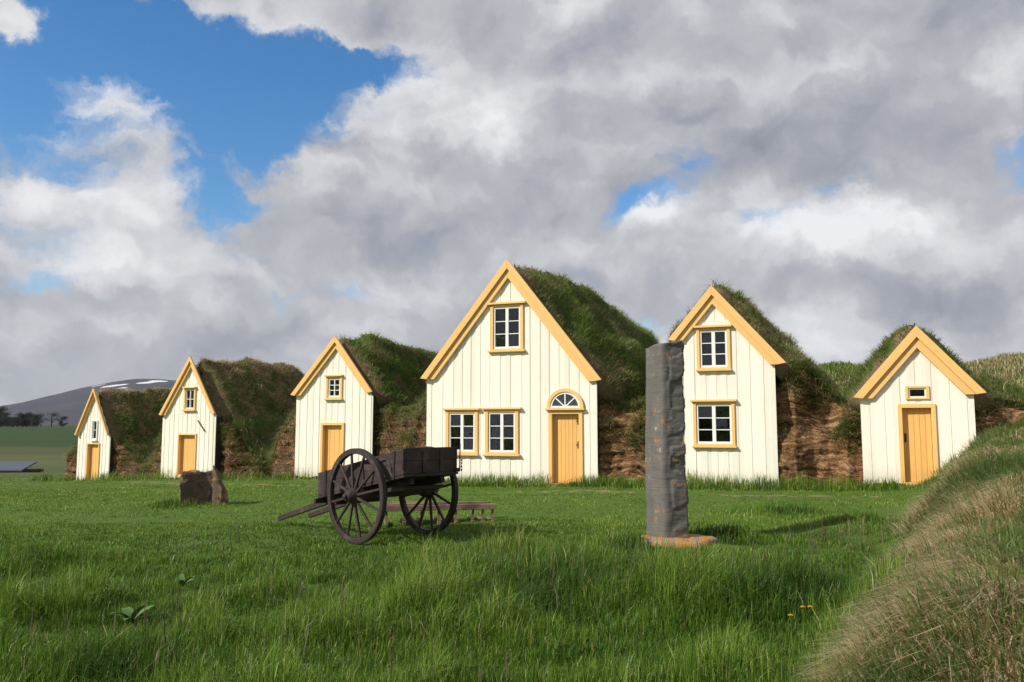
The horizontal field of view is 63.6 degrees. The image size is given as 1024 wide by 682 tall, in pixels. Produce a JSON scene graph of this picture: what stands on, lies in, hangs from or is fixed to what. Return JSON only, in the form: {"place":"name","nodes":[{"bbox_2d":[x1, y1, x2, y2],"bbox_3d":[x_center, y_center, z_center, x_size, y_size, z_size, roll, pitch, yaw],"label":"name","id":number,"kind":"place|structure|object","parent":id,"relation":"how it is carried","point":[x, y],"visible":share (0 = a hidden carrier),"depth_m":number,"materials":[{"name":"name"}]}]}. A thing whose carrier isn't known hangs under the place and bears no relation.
{"place":"outdoors","nodes":[
{"label":"outdoors","id":0,"kind":"place"},
{"bbox_2d":[0,379,176,423],"bbox_3d":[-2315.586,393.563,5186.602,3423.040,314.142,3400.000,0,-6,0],"label":"mountain","id":1,"kind":"structure","parent":0,"point":[71,405],"depth_m":4157.40,"materials":[{"name":"grey stone"}]},
{"bbox_2d":[0,481,878,497],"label":"path","id":2,"kind":"structure","parent":0,"point":[577,491],"depth_m":18.88,"materials":[{"name":"green plant"}]},
{"bbox_2d":[0,424,1023,681],"bbox_3d":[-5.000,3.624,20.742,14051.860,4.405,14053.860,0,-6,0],"label":"ground","id":3,"kind":"structure","parent":0,"point":[46,446],"depth_m":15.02,"materials":[{"name":"green plant"}]},
{"bbox_2d":[0,405,10,426],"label":"tree","id":4,"kind":"object","parent":3,"relation":"on","point":[2,408],"visible":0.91,"depth_m":517.86,"materials":[{"name":"green plant"}]},
{"bbox_2d":[1,416,11,426],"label":"tree","id":5,"kind":"object","parent":3,"relation":"on","point":[6,418],"visible":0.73,"depth_m":512.81,"materials":[{"name":"green plant"}]},
{"bbox_2d":[8,419,16,426],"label":"tree","id":6,"kind":"object","parent":3,"relation":"on","point":[13,423],"visible":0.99,"depth_m":504.42,"materials":[{"name":"green plant"}]},
{"bbox_2d":[0,461,43,472],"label":"shed","id":7,"kind":"structure","parent":3,"relation":"on","point":[14,466],"depth_m":47.09,"materials":[{"name":"grey metal"}]},
{"bbox_2d":[13,412,30,426],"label":"tree","id":8,"kind":"object","parent":3,"relation":"on","point":[25,419],"visible":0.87,"depth_m":513.38,"materials":[{"name":"green plant"}]},
{"bbox_2d":[19,412,32,426],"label":"tree","id":9,"kind":"object","parent":3,"relation":"on","point":[28,415],"visible":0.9,"depth_m":514.50,"materials":[{"name":"green plant"}]},
{"bbox_2d":[28,413,39,426],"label":"tree","id":10,"kind":"object","parent":3,"relation":"on","point":[33,419],"visible":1,"depth_m":506.58,"materials":[{"name":"green plant"}]},
{"bbox_2d":[36,412,49,423],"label":"tree","id":11,"kind":"object","parent":3,"relation":"on","point":[41,416],"visible":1,"depth_m":509.89,"materials":[{"name":"green plant"}]},
{"bbox_2d":[44,412,62,426],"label":"tree","id":12,"kind":"object","parent":3,"relation":"on","point":[53,413],"visible":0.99,"depth_m":512.61,"materials":[{"name":"green plant"}]},
{"bbox_2d":[56,415,67,426],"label":"tree","id":13,"kind":"object","parent":3,"relation":"on","point":[62,419],"visible":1,"depth_m":514.78,"materials":[{"name":"green plant"}]},
{"bbox_2d":[63,443,77,479],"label":"turf wall","id":14,"kind":"structure","parent":3,"relation":"on","point":[71,461],"depth_m":34.05,"materials":[{"name":"brown soil"}]},
{"bbox_2d":[74,386,171,479],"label":"turf house","id":15,"kind":"structure","parent":3,"relation":"on","point":[109,417],"depth_m":33.46,"materials":[{"name":"beige paint"}]},
{"bbox_2d":[85,443,99,479],"bbox_3d":[-16.760,4.916,33.165,0.720,1.630,0.212,-3,-6,25],"label":"door","id":16,"kind":"structure","parent":15,"relation":"in","point":[93,454],"depth_m":33.25,"materials":[{"name":"paint"}]},
{"bbox_2d":[89,420,97,440],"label":"window","id":17,"kind":"structure","parent":15,"relation":"in","point":[94,428],"depth_m":33.25,"materials":[{"name":"white paint"}]},
{"bbox_2d":[111,604,155,621],"bbox_3d":[-2.989,2.160,6.529,0.298,0.146,0.336,0,-6,0],"label":"dock plant","id":18,"kind":"object","parent":3,"relation":"on","point":[133,615],"visible":0.91,"depth_m":6.58,"materials":[{"name":"green plant"}]},
{"bbox_2d":[111,423,162,479],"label":"turf wall","id":19,"kind":"structure","parent":3,"relation":"on","point":[142,456],"depth_m":32.74,"materials":[{"name":"brown plant"}]},
{"bbox_2d":[171,574,200,585],"bbox_3d":[-3.209,2.368,8.172,0.253,0.109,0.214,0,-6,0],"label":"dock plant","id":20,"kind":"object","parent":3,"relation":"on","point":[182,580],"visible":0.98,"depth_m":8.18,"materials":[{"name":"green plant"}]},
{"bbox_2d":[180,465,227,504],"bbox_3d":[-6.455,3.145,17.408,1.042,1.069,0.758,0,-6,0],"label":"boulder","id":21,"kind":"object","parent":3,"relation":"on","point":[206,486],"visible":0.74,"depth_m":17.29,"materials":[{"name":"brown stone"}]},
{"bbox_2d":[159,355,304,478],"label":"turf house","id":22,"kind":"structure","parent":3,"relation":"on","point":[205,397],"depth_m":29.60,"materials":[{"name":"beige paint"}]},
{"bbox_2d":[176,433,196,477],"bbox_3d":[-11.476,4.071,29.299,0.880,1.580,0.212,-3,-6,25],"label":"door","id":23,"kind":"structure","parent":22,"relation":"in","point":[187,441],"depth_m":29.37,"materials":[{"name":"paint"}]},
{"bbox_2d":[181,386,196,410],"bbox_3d":[-11.455,2.060,29.413,0.610,0.865,0.210,-3,-6,25],"label":"window","id":24,"kind":"structure","parent":22,"relation":"in","point":[189,404],"depth_m":29.43,"materials":[{"name":"paint"}]},
{"bbox_2d":[217,401,295,478],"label":"turf wall","id":25,"kind":"structure","parent":3,"relation":"on","point":[245,449],"depth_m":28.66,"materials":[{"name":"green plant"}]},
{"bbox_2d":[291,329,437,477],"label":"turf house","id":26,"kind":"structure","parent":3,"relation":"on","point":[343,388],"depth_m":26.06,"materials":[{"name":"beige paint"}]},
{"bbox_2d":[320,423,344,471],"bbox_3d":[-5.586,3.420,25.858,0.870,1.730,0.212,-2,-6,23],"label":"door","id":27,"kind":"structure","parent":26,"relation":"in","point":[332,441],"depth_m":25.93,"materials":[{"name":"paint"}]},
{"bbox_2d":[324,374,342,399],"bbox_3d":[-5.542,1.469,26.068,0.668,0.795,0.410,-2,-6,23],"label":"window","id":28,"kind":"structure","parent":26,"relation":"in","point":[336,394],"depth_m":26.00,"materials":[{"name":"paint"}]},
{"bbox_2d":[278,443,461,543],"bbox_3d":[-2.281,2.162,12.187,3.368,1.328,1.670,-5,-8,43],"label":"cart","id":29,"kind":"object","parent":3,"relation":"on","point":[402,474],"visible":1,"depth_m":11.28,"materials":[{"name":"brown wood"}]},
{"bbox_2d":[374,384,426,456],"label":"turf wall","id":30,"kind":"structure","parent":3,"relation":"on","point":[401,425],"depth_m":24.91,"materials":[{"name":"brown plant"}]},
{"bbox_2d":[378,501,495,525],"bbox_3d":[-1.236,2.816,13.582,1.899,0.337,0.590,1,-6,-11],"label":"wooden rack","id":31,"kind":"object","parent":3,"relation":"on","point":[461,505],"visible":0.73,"depth_m":13.41,"materials":[{"name":"brown wood"}]},
{"bbox_2d":[421,259,662,484],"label":"turf house","id":32,"kind":"structure","parent":3,"relation":"on","point":[526,368],"depth_m":22.15,"materials":[{"name":"beige paint"}]},
{"bbox_2d":[442,408,480,455],"bbox_3d":[-1.320,2.467,22.491,1.107,1.275,0.410,-2,-6,22],"label":"window","id":33,"kind":"structure","parent":32,"relation":"in","point":[465,420],"depth_m":22.51,"materials":[{"name":"paint"}]},
{"bbox_2d":[481,407,521,455],"bbox_3d":[-0.234,2.418,22.055,1.143,1.285,0.410,-2,-6,22],"label":"window","id":34,"kind":"structure","parent":32,"relation":"in","point":[505,423],"depth_m":22.05,"materials":[{"name":"paint"}]},
{"bbox_2d":[486,301,526,352],"bbox_3d":[-0.096,-0.363,22.278,1.131,1.345,0.410,-2,-6,22],"label":"window","id":35,"kind":"structure","parent":32,"relation":"in","point":[510,321],"depth_m":22.30,"materials":[{"name":"paint"}]},
{"bbox_2d":[545,408,584,483],"bbox_3d":[1.391,2.763,21.285,1.064,2.065,0.290,-2,-6,22],"label":"door","id":36,"kind":"structure","parent":32,"relation":"in","point":[565,448],"depth_m":21.36,"materials":[{"name":"paint"}]},
{"bbox_2d":[594,393,645,483],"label":"turf wall","id":37,"kind":"structure","parent":3,"relation":"on","point":[622,438],"depth_m":21.12,"materials":[{"name":"brown soil"}]},
{"bbox_2d":[645,340,688,537],"bbox_3d":[2.139,1.512,11.504,0.507,3.030,0.568,1,-6,-14],"label":"standing stone","id":38,"kind":"object","parent":3,"relation":"on","point":[666,494],"visible":0.89,"depth_m":11.33,"materials":[{"name":"grey stone"}]},
{"bbox_2d":[641,534,718,546],"bbox_3d":[2.232,2.780,11.268,1.211,0.241,0.813,0,-6,0],"label":"flat stone","id":39,"kind":"object","parent":3,"relation":"on","point":[677,540],"visible":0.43,"depth_m":11.01,"materials":[{"name":"stone"}]},
{"bbox_2d":[644,278,837,486],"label":"turf house","id":40,"kind":"structure","parent":3,"relation":"on","point":[739,348],"depth_m":19.93,"materials":[{"name":"beige paint"}]},
{"bbox_2d":[694,324,731,371],"bbox_3d":[4.933,0.185,20.173,0.903,1.115,0.410,-2,-6,22],"label":"window","id":41,"kind":"structure","parent":40,"relation":"in","point":[712,341],"depth_m":20.16,"materials":[{"name":"paint"}]},
{"bbox_2d":[690,399,736,447],"bbox_3d":[4.906,1.997,20.003,1.087,1.155,0.410,-2,-6,22],"label":"window","id":42,"kind":"structure","parent":40,"relation":"in","point":[713,419],"depth_m":20.05,"materials":[{"name":"paint"}]},
{"bbox_2d":[789,614,792,645],"bbox_3d":[1.979,2.086,5.862,0.041,0.293,0.042,0,-6,0],"label":"dandelion","id":43,"kind":"object","parent":3,"relation":"on","point":[790,615],"visible":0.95,"depth_m":5.87,"materials":[{"name":"plant"}]},
{"bbox_2d":[800,606,804,632],"bbox_3d":[2.119,2.091,6.012,0.041,0.323,0.042,0,-6,0],"label":"dandelion","id":44,"kind":"object","parent":3,"relation":"on","point":[803,617],"visible":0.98,"depth_m":6.02,"materials":[{"name":"green plant"}]},
{"bbox_2d":[776,356,863,487],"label":"turf wall","id":45,"kind":"structure","parent":3,"relation":"on","point":[819,431],"depth_m":19.46,"materials":[{"name":"brown soil"}]},
{"bbox_2d":[813,360,861,390],"bbox_3d":[10.570,2.675,27.374,9.869,4.070,7.350,-3,-6,25],"label":"turf mound","id":46,"kind":"object","parent":3,"relation":"on","point":[841,372],"visible":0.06,"depth_m":26.21,"materials":[{"name":"green plant"}]},
{"bbox_2d":[829,323,1003,486],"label":"turf house","id":47,"kind":"structure","parent":3,"relation":"on","point":[917,393],"depth_m":18.42,"materials":[{"name":"beige paint"}]},
{"bbox_2d":[905,386,929,399],"bbox_3d":[9.059,1.160,18.496,0.480,0.300,0.345,-2,-6,22],"label":"window","id":48,"kind":"structure","parent":47,"relation":"in","point":[911,392],"depth_m":18.40,"materials":[{"name":"paint"}]},
{"bbox_2d":[897,404,938,485],"bbox_3d":[9.006,2.329,18.331,0.761,1.860,0.212,-2,-6,22],"label":"door","id":49,"kind":"structure","parent":47,"relation":"in","point":[915,424],"depth_m":18.36,"materials":[{"name":"paint"}]},
{"bbox_2d":[961,351,1023,387],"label":"turf mound","id":50,"kind":"object","parent":3,"relation":"on","point":[1010,367],"visible":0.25,"depth_m":22.59,"materials":[{"name":"green plant"}]},
{"bbox_2d":[968,368,1023,438],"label":"turf wall","id":51,"kind":"structure","parent":3,"relation":"on","point":[1010,396],"depth_m":18.29,"materials":[{"name":"green plant"}]},
{"bbox_2d":[0,0,1023,405],"label":"sky","id":52,"kind":"structure","parent":0,"point":[271,181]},
{"bbox_2d":[780,415,1023,681],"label":"bank grass","id":53,"kind":"structure","parent":0,"point":[950,574],"depth_m":3.32,"materials":[{"name":"plant"}]}
]}

